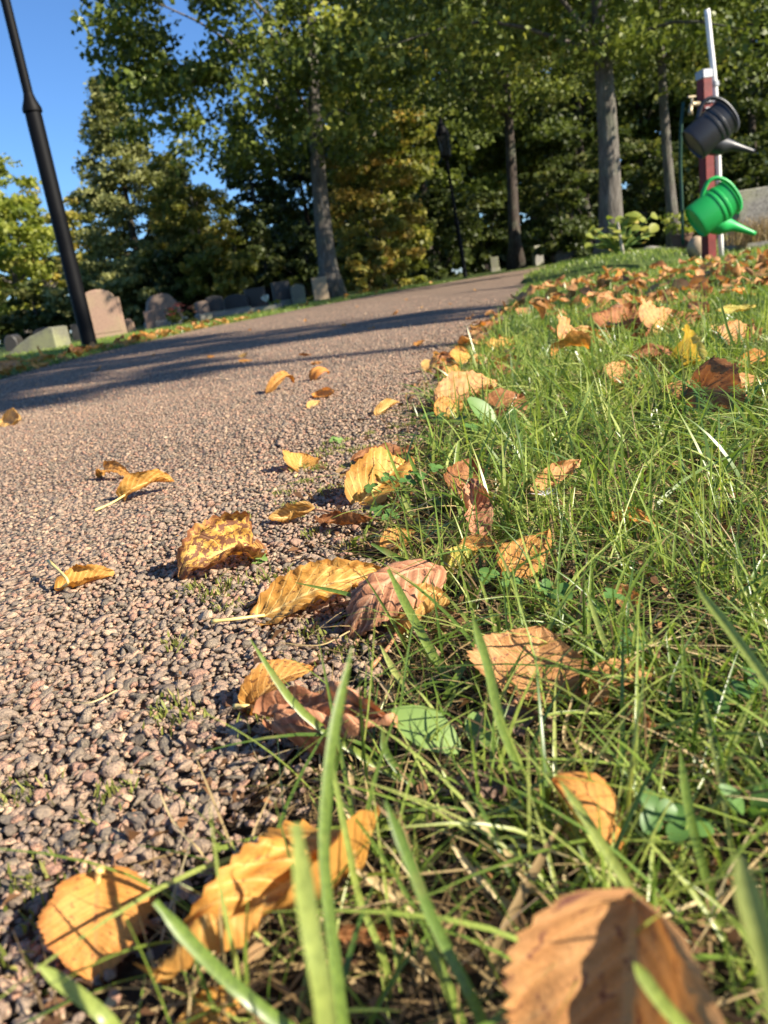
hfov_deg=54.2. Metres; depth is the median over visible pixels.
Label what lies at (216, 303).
gravestone
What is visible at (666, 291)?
fallen leaf
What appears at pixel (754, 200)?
gravestone
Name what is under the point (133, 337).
fallen leaf
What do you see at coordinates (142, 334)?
fallen leaf
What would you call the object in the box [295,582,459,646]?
grass blade
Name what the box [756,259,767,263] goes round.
fallen leaf
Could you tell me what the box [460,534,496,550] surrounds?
fallen leaf
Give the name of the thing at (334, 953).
grass blade
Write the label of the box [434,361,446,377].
fallen leaf
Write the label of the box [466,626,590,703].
fallen leaf
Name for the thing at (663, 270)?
fallen leaf
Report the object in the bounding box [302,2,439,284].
deciduous tree
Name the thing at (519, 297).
fallen leaf
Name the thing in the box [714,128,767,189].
shrub
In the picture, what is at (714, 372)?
fallen leaf
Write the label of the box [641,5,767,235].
deciduous tree
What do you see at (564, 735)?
dry stalk
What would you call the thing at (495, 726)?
grass blade
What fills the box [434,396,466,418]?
fallen leaf
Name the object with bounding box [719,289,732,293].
fallen leaf
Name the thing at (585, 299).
fallen leaf
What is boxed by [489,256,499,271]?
gravestone
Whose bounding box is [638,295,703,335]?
fallen leaf
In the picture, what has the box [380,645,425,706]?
grass blade
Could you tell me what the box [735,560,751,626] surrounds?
grass blade
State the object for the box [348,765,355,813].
dry stalk
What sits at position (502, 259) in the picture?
wood
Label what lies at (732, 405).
grass blade
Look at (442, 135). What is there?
street lamp
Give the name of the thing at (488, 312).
fallen leaf
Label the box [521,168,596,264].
shrub
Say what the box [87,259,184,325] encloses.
shrub
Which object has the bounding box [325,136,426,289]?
deciduous tree
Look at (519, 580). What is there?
clover plant
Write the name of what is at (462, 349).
fallen leaf
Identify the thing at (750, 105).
deciduous tree
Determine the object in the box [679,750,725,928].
grass blade
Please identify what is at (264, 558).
clover plant
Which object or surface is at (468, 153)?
deciduous tree
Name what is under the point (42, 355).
fallen leaf
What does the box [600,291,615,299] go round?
fallen leaf
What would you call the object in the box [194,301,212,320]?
gravestone
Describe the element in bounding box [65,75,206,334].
conifer tree
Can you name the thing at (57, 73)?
sky
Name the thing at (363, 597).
fallen leaf
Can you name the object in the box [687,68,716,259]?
watering post
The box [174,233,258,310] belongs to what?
shrub
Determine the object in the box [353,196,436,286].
shrub
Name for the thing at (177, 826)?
dry stalk
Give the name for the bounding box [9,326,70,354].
gravestone
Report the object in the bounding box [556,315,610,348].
fallen leaf
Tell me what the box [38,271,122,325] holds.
shrub
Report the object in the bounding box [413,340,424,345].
fallen leaf
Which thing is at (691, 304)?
fallen leaf
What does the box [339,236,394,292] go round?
shrub
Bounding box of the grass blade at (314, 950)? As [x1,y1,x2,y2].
[290,823,336,1023]
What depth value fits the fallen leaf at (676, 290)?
1.59 m
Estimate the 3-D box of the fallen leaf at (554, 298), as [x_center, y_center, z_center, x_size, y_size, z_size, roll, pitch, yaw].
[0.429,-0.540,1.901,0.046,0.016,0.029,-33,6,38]
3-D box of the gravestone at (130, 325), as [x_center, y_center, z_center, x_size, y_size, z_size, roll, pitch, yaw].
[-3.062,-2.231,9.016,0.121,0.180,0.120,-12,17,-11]
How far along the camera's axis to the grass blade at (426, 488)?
0.43 m
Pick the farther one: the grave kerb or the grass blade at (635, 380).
the grave kerb
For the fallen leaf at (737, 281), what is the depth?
1.57 m
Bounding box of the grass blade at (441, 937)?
[384,800,486,1023]
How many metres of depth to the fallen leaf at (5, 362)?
3.44 m
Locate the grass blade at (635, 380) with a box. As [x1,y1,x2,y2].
[630,368,639,392]
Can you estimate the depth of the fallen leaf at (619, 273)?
2.65 m
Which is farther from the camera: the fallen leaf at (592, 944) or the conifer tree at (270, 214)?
the conifer tree at (270, 214)
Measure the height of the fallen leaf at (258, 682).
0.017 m
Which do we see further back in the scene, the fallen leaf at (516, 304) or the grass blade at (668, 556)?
the fallen leaf at (516, 304)
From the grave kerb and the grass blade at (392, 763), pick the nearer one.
the grass blade at (392, 763)
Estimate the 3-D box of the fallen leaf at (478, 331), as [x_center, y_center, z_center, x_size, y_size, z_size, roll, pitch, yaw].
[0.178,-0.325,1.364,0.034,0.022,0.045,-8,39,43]
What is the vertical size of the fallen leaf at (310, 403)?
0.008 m
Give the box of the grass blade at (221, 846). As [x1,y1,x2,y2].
[215,814,445,851]
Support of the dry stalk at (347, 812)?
on the lawn at (370, 985)
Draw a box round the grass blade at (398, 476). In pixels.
[384,441,417,516]
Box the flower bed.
[164,302,197,324]
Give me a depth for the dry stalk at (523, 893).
0.15 m
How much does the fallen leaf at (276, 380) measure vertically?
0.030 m
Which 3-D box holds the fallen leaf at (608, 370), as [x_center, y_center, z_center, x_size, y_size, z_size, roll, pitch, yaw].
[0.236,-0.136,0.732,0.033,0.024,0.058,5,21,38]
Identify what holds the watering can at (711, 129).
hanging from the watering post
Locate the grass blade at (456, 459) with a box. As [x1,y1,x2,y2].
[450,441,459,501]
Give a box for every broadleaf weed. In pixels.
[391,705,507,753]
[467,396,516,430]
[719,779,767,818]
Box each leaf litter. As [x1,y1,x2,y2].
[0,316,249,374]
[515,248,767,315]
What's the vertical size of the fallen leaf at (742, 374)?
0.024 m
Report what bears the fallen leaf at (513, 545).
on the lawn at (370, 985)
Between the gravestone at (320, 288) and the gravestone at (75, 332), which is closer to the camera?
the gravestone at (75, 332)
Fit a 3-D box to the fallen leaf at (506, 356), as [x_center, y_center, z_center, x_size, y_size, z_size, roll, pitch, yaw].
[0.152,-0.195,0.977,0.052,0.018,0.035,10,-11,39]
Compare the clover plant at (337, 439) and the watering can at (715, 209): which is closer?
the clover plant at (337, 439)
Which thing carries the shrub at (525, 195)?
on the lawn at (370, 985)
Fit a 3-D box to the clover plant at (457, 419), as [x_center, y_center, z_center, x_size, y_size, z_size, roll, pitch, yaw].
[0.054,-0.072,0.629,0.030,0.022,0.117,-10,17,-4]
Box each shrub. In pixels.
[0,278,70,345]
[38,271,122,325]
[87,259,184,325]
[136,243,214,317]
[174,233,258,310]
[220,221,303,302]
[267,224,345,299]
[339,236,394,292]
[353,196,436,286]
[406,176,484,280]
[440,188,522,274]
[494,172,590,265]
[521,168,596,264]
[546,124,649,253]
[592,137,698,247]
[648,140,765,238]
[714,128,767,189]
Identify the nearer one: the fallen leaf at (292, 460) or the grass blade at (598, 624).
the grass blade at (598, 624)
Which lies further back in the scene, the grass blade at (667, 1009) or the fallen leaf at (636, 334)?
the fallen leaf at (636, 334)
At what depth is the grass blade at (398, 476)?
0.45 m
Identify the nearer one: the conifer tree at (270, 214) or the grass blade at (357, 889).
the grass blade at (357, 889)
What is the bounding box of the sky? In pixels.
[0,0,727,332]
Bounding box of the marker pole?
[704,8,723,257]
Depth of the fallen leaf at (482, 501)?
0.37 m
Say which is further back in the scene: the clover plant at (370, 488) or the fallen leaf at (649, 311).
the fallen leaf at (649, 311)
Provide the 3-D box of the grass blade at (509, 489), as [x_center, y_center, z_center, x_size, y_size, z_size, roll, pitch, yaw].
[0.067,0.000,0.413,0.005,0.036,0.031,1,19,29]
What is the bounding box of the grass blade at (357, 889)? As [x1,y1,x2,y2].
[333,769,390,984]
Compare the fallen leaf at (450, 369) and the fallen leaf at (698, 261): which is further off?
the fallen leaf at (698, 261)
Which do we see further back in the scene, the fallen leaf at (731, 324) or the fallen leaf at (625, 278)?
the fallen leaf at (625, 278)
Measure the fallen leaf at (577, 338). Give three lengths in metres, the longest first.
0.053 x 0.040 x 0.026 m
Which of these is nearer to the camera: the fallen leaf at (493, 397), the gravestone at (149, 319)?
the fallen leaf at (493, 397)
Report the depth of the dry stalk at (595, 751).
0.19 m
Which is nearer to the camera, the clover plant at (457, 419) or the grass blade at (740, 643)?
the grass blade at (740, 643)
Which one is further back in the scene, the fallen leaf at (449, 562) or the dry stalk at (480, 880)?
the fallen leaf at (449, 562)
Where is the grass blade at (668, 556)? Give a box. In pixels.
[665,541,674,587]
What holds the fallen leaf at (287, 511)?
on the gravel
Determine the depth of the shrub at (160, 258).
16.60 m
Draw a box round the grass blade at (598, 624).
[585,585,632,703]
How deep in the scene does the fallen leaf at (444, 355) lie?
1.13 m
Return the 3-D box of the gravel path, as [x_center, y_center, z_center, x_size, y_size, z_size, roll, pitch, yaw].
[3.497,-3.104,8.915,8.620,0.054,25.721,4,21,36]
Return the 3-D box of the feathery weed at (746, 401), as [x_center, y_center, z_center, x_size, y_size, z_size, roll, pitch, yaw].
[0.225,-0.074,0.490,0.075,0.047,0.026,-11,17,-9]
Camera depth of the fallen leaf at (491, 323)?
1.63 m
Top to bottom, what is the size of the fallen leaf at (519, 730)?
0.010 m
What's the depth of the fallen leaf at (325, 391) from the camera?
0.97 m
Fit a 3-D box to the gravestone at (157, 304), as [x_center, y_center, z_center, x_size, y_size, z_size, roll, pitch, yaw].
[-2.951,-2.686,10.034,0.531,0.451,0.480,-14,18,-19]
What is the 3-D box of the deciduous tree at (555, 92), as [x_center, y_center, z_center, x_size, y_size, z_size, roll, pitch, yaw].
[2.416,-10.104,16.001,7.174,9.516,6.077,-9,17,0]
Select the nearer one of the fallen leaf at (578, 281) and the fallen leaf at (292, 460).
the fallen leaf at (292, 460)
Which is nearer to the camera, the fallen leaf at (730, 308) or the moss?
the moss
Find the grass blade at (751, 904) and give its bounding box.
[734,855,767,1016]
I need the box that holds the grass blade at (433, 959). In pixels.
[422,940,466,1023]
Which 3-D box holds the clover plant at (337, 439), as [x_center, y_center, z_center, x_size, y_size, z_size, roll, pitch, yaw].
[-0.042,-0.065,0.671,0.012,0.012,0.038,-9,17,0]
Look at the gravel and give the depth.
0.39 m
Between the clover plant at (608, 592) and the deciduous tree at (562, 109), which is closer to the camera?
the clover plant at (608, 592)
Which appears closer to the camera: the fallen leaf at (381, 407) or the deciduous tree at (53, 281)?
the fallen leaf at (381, 407)
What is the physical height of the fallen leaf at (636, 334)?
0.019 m
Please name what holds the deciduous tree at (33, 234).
on the lawn at (370, 985)
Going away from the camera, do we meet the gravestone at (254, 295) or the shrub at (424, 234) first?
the gravestone at (254, 295)
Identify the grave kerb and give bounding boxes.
[213,304,282,317]
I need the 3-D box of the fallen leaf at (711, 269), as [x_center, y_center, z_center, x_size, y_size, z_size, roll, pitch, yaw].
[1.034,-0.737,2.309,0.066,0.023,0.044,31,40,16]
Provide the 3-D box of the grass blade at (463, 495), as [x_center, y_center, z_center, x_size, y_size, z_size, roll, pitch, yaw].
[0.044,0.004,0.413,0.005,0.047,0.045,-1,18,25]
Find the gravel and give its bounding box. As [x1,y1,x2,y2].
[0,295,510,1023]
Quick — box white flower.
[261,294,270,304]
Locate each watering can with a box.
[682,95,754,158]
[685,176,755,236]
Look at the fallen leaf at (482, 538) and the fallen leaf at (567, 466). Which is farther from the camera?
the fallen leaf at (567, 466)
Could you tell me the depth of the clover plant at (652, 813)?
0.16 m
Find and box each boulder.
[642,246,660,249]
[687,236,701,258]
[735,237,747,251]
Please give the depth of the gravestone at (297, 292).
11.61 m
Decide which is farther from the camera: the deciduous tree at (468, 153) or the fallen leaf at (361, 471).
the deciduous tree at (468, 153)
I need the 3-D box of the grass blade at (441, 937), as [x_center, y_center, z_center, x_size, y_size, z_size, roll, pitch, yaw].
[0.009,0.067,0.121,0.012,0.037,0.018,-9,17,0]
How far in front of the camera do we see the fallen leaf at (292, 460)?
0.58 m
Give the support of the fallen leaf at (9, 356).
on the lawn at (370, 985)
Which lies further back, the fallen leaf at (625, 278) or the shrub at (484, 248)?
the shrub at (484, 248)
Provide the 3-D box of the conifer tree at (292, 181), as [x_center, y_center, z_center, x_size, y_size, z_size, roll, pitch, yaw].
[-2.781,-11.141,26.752,3.861,7.035,3.787,-9,17,0]
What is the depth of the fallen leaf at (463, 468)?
0.44 m
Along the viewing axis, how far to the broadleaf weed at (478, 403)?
0.60 m
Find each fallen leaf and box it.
[0,360,21,368]
[0,408,20,426]
[2,363,16,370]
[5,354,20,360]
[37,345,52,360]
[37,864,155,980]
[47,559,114,590]
[72,346,83,353]
[94,469,173,511]
[95,460,129,477]
[131,334,140,340]
[134,333,146,337]
[134,804,379,986]
[175,986,239,1023]
[176,510,268,580]
[211,557,380,626]
[232,658,312,715]
[238,359,251,361]
[253,680,397,757]
[265,371,294,393]
[268,501,332,522]
[283,449,321,477]
[306,400,319,407]
[309,366,329,380]
[310,361,321,364]
[311,387,334,397]
[313,510,372,524]
[338,922,407,945]
[344,559,446,639]
[345,446,414,506]
[350,442,414,461]
[369,582,449,667]
[374,398,398,414]
[379,528,414,549]
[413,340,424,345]
[421,355,437,372]
[430,351,439,359]
[433,370,496,402]
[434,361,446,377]
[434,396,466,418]
[435,352,447,364]
[435,544,477,575]
[439,351,452,358]
[441,358,457,365]
[442,364,470,376]
[442,769,517,802]
[443,456,486,500]
[449,345,468,358]
[451,348,468,365]
[457,333,483,346]
[459,478,493,535]
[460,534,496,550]
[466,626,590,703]
[469,327,485,331]
[470,321,486,327]
[471,324,489,335]
[479,701,552,735]
[481,387,527,418]
[484,354,516,364]
[485,310,495,315]
[486,319,501,329]
[486,337,514,352]
[490,364,523,375]
[496,529,551,578]
[501,887,724,1023]
[504,301,518,310]
[511,292,523,300]
[529,300,546,318]
[530,459,580,495]
[544,298,559,310]
[545,286,557,297]
[549,294,561,302]
[550,330,590,358]
[552,770,625,849]
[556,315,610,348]
[574,277,582,284]
[582,297,589,305]
[582,657,654,706]
[586,332,607,346]
[587,302,641,330]
[600,271,609,278]
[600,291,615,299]
[602,266,612,271]
[603,359,640,390]
[608,584,644,612]
[610,507,655,526]
[611,276,622,280]
[612,270,622,281]
[622,275,629,281]
[626,706,661,739]
[628,327,649,342]
[631,343,672,361]
[635,290,662,307]
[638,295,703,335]
[641,359,663,377]
[646,276,661,281]
[649,324,707,370]
[652,260,666,268]
[656,289,677,304]
[659,269,669,274]
[662,372,766,396]
[668,287,678,292]
[677,356,748,414]
[678,264,691,273]
[687,301,709,313]
[695,258,703,263]
[710,267,726,275]
[715,304,755,313]
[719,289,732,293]
[719,319,762,344]
[729,276,744,287]
[732,287,754,294]
[736,348,767,370]
[741,255,754,264]
[751,277,767,289]
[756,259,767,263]
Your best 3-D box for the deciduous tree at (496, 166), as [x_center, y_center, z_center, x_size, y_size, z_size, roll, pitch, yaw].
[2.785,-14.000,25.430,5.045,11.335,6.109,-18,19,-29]
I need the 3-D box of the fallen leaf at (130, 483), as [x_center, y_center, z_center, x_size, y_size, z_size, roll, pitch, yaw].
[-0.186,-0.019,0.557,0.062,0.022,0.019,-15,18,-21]
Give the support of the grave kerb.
on the lawn at (370, 985)
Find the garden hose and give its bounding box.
[679,102,684,244]
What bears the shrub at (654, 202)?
on the lawn at (370, 985)
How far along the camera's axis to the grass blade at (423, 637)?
0.25 m
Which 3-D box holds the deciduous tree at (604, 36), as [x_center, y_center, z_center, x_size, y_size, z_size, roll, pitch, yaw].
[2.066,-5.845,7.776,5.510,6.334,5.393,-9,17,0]
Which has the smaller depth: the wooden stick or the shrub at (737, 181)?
the wooden stick
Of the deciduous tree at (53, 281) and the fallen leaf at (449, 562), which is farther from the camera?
the deciduous tree at (53, 281)
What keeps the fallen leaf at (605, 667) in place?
on the lawn at (370, 985)
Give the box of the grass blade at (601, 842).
[560,781,643,899]
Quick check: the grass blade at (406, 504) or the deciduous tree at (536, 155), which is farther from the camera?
the deciduous tree at (536, 155)
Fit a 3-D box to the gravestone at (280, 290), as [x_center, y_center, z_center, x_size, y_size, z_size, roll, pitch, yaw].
[-1.614,-3.430,11.865,0.313,0.409,0.288,-14,14,-16]
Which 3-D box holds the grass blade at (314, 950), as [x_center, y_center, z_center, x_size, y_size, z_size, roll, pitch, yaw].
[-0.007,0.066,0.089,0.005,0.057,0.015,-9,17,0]
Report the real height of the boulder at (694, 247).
0.176 m
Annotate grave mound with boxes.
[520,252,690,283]
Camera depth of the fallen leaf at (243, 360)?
1.79 m
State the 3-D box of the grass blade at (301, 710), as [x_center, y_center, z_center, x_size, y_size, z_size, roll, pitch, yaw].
[-0.005,0.060,0.203,0.059,0.056,0.005,-3,18,19]
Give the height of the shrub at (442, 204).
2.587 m
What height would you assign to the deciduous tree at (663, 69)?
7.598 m
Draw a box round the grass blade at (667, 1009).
[633,962,689,1023]
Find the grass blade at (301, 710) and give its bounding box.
[250,639,403,782]
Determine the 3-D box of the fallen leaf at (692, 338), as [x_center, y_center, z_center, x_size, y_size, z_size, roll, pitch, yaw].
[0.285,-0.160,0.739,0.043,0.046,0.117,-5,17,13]
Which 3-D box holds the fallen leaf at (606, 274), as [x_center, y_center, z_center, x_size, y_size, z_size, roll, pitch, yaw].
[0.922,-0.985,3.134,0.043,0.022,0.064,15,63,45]
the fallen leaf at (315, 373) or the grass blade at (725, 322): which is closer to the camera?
the grass blade at (725, 322)
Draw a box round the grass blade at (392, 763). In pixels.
[379,725,459,802]
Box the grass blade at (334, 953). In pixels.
[318,646,352,1023]
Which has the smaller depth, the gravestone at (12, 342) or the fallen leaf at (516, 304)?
the fallen leaf at (516, 304)
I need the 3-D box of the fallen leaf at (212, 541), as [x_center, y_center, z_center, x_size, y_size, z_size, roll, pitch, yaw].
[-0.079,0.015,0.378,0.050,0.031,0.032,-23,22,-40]
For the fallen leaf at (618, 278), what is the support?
on the lawn at (370, 985)
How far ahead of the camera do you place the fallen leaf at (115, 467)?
0.65 m
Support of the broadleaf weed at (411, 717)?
on the lawn at (370, 985)
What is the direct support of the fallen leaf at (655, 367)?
on the lawn at (370, 985)
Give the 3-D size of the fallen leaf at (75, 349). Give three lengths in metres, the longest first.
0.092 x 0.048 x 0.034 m
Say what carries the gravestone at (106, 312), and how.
on the lawn at (370, 985)
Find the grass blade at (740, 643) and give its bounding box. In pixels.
[695,585,767,690]
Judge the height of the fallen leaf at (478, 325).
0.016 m
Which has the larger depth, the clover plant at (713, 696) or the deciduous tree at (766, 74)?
the deciduous tree at (766, 74)
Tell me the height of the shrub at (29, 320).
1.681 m
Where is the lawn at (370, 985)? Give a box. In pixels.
[0,235,767,1023]
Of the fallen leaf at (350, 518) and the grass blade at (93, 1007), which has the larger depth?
the fallen leaf at (350, 518)
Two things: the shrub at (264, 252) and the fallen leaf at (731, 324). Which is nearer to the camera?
the fallen leaf at (731, 324)
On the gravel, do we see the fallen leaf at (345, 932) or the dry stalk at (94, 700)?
the dry stalk at (94, 700)
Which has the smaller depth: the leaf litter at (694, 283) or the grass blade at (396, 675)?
the grass blade at (396, 675)
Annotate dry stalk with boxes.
[66,690,117,703]
[160,792,192,845]
[280,630,349,645]
[341,795,371,852]
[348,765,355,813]
[356,868,423,913]
[451,844,511,909]
[461,799,550,904]
[479,824,560,994]
[562,697,592,767]
[575,739,643,784]
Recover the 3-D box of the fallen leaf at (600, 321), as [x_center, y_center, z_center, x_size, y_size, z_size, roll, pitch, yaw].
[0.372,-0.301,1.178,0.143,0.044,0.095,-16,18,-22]
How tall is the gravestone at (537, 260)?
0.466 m
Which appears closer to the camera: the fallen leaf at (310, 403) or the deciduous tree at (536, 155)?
the fallen leaf at (310, 403)
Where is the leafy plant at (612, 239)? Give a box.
[584,211,658,257]
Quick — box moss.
[0,419,432,971]
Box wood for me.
[0,3,766,340]
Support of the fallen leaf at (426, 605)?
on the lawn at (370, 985)
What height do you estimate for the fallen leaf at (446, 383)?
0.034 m
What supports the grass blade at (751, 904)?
on the lawn at (370, 985)
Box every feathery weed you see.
[670,370,767,429]
[728,384,767,426]
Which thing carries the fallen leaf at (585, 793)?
on the lawn at (370, 985)
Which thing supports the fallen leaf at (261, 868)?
on the lawn at (370, 985)
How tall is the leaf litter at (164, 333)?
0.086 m
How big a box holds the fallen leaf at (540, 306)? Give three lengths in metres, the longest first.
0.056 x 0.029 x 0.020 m
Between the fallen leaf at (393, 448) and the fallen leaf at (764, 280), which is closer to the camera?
the fallen leaf at (393, 448)
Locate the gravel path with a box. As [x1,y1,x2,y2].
[0,264,557,1023]
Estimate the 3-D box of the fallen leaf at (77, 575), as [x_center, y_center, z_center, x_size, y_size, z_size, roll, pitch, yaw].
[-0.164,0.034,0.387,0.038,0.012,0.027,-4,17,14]
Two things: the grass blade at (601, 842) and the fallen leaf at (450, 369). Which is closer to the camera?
the grass blade at (601, 842)
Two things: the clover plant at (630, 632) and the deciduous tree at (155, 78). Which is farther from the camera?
the deciduous tree at (155, 78)
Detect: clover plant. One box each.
[249,553,267,563]
[329,436,342,443]
[364,463,443,520]
[422,412,477,432]
[479,567,523,590]
[532,578,572,604]
[586,588,625,616]
[618,628,645,662]
[639,789,713,841]
[703,667,762,717]
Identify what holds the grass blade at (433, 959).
on the lawn at (370, 985)
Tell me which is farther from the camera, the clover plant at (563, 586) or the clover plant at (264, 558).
the clover plant at (264, 558)
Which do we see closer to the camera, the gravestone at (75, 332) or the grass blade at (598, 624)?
the grass blade at (598, 624)
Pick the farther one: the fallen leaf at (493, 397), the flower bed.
the flower bed
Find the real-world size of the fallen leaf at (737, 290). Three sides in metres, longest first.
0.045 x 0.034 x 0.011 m
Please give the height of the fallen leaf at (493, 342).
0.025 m
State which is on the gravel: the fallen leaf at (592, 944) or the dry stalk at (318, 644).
the dry stalk at (318, 644)
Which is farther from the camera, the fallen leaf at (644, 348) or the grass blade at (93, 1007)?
the fallen leaf at (644, 348)
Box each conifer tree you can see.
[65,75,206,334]
[147,153,242,293]
[214,112,312,301]
[269,99,354,291]
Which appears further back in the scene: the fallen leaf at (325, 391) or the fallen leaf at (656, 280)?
the fallen leaf at (656, 280)
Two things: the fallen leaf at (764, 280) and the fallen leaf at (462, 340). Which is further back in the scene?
the fallen leaf at (764, 280)
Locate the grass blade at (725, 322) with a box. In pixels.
[720,301,737,356]
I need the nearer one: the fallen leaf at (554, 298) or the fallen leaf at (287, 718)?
the fallen leaf at (287, 718)
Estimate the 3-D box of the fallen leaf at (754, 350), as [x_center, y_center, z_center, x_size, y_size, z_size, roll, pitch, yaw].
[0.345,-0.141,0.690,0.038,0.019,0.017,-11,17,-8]
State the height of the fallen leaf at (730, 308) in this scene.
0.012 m
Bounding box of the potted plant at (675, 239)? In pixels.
[658,210,694,251]
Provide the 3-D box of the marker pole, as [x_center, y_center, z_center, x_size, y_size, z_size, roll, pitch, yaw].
[1.941,-2.192,4.407,0.092,1.346,0.047,-9,17,0]
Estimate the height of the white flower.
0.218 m
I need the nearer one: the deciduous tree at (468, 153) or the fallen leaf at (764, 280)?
the fallen leaf at (764, 280)
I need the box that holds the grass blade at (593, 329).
[590,311,600,354]
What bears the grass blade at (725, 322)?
on the lawn at (370, 985)
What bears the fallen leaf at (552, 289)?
on the lawn at (370, 985)
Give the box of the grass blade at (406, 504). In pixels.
[402,496,426,535]
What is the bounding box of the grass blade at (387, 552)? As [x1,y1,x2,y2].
[370,543,462,585]
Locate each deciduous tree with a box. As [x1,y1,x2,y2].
[0,153,60,332]
[0,180,97,333]
[69,0,423,297]
[144,137,242,298]
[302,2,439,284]
[315,0,495,279]
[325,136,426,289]
[328,0,767,255]
[329,0,670,270]
[383,1,542,271]
[467,4,596,240]
[484,0,657,248]
[492,0,767,246]
[548,1,721,248]
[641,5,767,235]
[654,0,767,188]
[736,9,767,161]
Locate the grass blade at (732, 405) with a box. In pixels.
[729,391,733,432]
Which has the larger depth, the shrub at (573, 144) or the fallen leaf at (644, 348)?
the shrub at (573, 144)
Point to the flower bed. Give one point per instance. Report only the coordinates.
(172, 316)
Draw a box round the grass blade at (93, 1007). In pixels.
[37,964,120,1023]
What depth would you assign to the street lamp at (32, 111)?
5.60 m
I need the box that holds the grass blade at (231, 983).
[152,899,294,1023]
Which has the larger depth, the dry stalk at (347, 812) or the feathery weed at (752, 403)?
the feathery weed at (752, 403)
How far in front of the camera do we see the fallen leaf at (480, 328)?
1.58 m
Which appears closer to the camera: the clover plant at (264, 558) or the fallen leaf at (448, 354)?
the clover plant at (264, 558)
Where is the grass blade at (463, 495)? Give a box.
[457,467,473,524]
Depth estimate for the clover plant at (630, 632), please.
0.24 m
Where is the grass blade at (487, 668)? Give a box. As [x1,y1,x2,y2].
[472,618,523,770]
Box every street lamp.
[0,0,96,346]
[435,117,467,277]
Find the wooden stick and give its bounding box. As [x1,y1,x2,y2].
[616,222,624,254]
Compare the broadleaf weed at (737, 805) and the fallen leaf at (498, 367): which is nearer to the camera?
the broadleaf weed at (737, 805)
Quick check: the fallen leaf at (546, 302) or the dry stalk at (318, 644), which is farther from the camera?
the fallen leaf at (546, 302)
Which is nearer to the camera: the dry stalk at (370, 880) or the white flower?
the dry stalk at (370, 880)
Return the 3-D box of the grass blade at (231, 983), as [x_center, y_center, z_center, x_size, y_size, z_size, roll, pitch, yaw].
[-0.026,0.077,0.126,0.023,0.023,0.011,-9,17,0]
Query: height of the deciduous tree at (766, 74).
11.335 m
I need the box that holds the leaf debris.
[0,311,767,1023]
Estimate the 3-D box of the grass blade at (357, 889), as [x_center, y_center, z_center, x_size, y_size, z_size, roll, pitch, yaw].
[-0.004,0.073,0.149,0.006,0.054,0.018,-9,17,0]
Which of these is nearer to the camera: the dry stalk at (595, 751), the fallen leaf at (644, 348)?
the dry stalk at (595, 751)
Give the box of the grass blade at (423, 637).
[387,568,461,693]
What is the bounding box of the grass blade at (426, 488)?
[407,453,442,507]
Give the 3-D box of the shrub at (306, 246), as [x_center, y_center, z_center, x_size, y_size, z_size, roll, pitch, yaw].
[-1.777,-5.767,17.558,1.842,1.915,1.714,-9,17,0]
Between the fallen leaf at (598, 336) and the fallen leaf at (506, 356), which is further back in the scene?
the fallen leaf at (598, 336)
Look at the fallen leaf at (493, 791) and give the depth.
0.19 m
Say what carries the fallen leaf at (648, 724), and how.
on the lawn at (370, 985)
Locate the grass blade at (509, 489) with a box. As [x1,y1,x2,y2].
[501,476,513,517]
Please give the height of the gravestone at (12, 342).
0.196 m
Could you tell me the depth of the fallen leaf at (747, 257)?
2.75 m
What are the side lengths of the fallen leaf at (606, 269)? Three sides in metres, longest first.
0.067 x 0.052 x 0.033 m
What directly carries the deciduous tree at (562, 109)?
on the lawn at (370, 985)
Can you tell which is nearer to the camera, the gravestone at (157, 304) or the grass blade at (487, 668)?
the grass blade at (487, 668)
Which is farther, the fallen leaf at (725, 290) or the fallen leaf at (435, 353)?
the fallen leaf at (725, 290)
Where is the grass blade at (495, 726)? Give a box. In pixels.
[489,720,497,771]
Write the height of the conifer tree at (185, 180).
4.272 m
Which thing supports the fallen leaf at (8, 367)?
on the lawn at (370, 985)
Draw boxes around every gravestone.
[4,334,22,351]
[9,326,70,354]
[33,327,47,333]
[70,324,79,340]
[85,289,127,337]
[124,319,135,332]
[143,310,155,329]
[144,293,187,328]
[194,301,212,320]
[205,295,226,317]
[224,294,251,311]
[243,286,268,307]
[270,280,291,305]
[290,284,306,304]
[311,276,328,300]
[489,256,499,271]
[531,245,543,265]
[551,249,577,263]
[723,186,767,251]

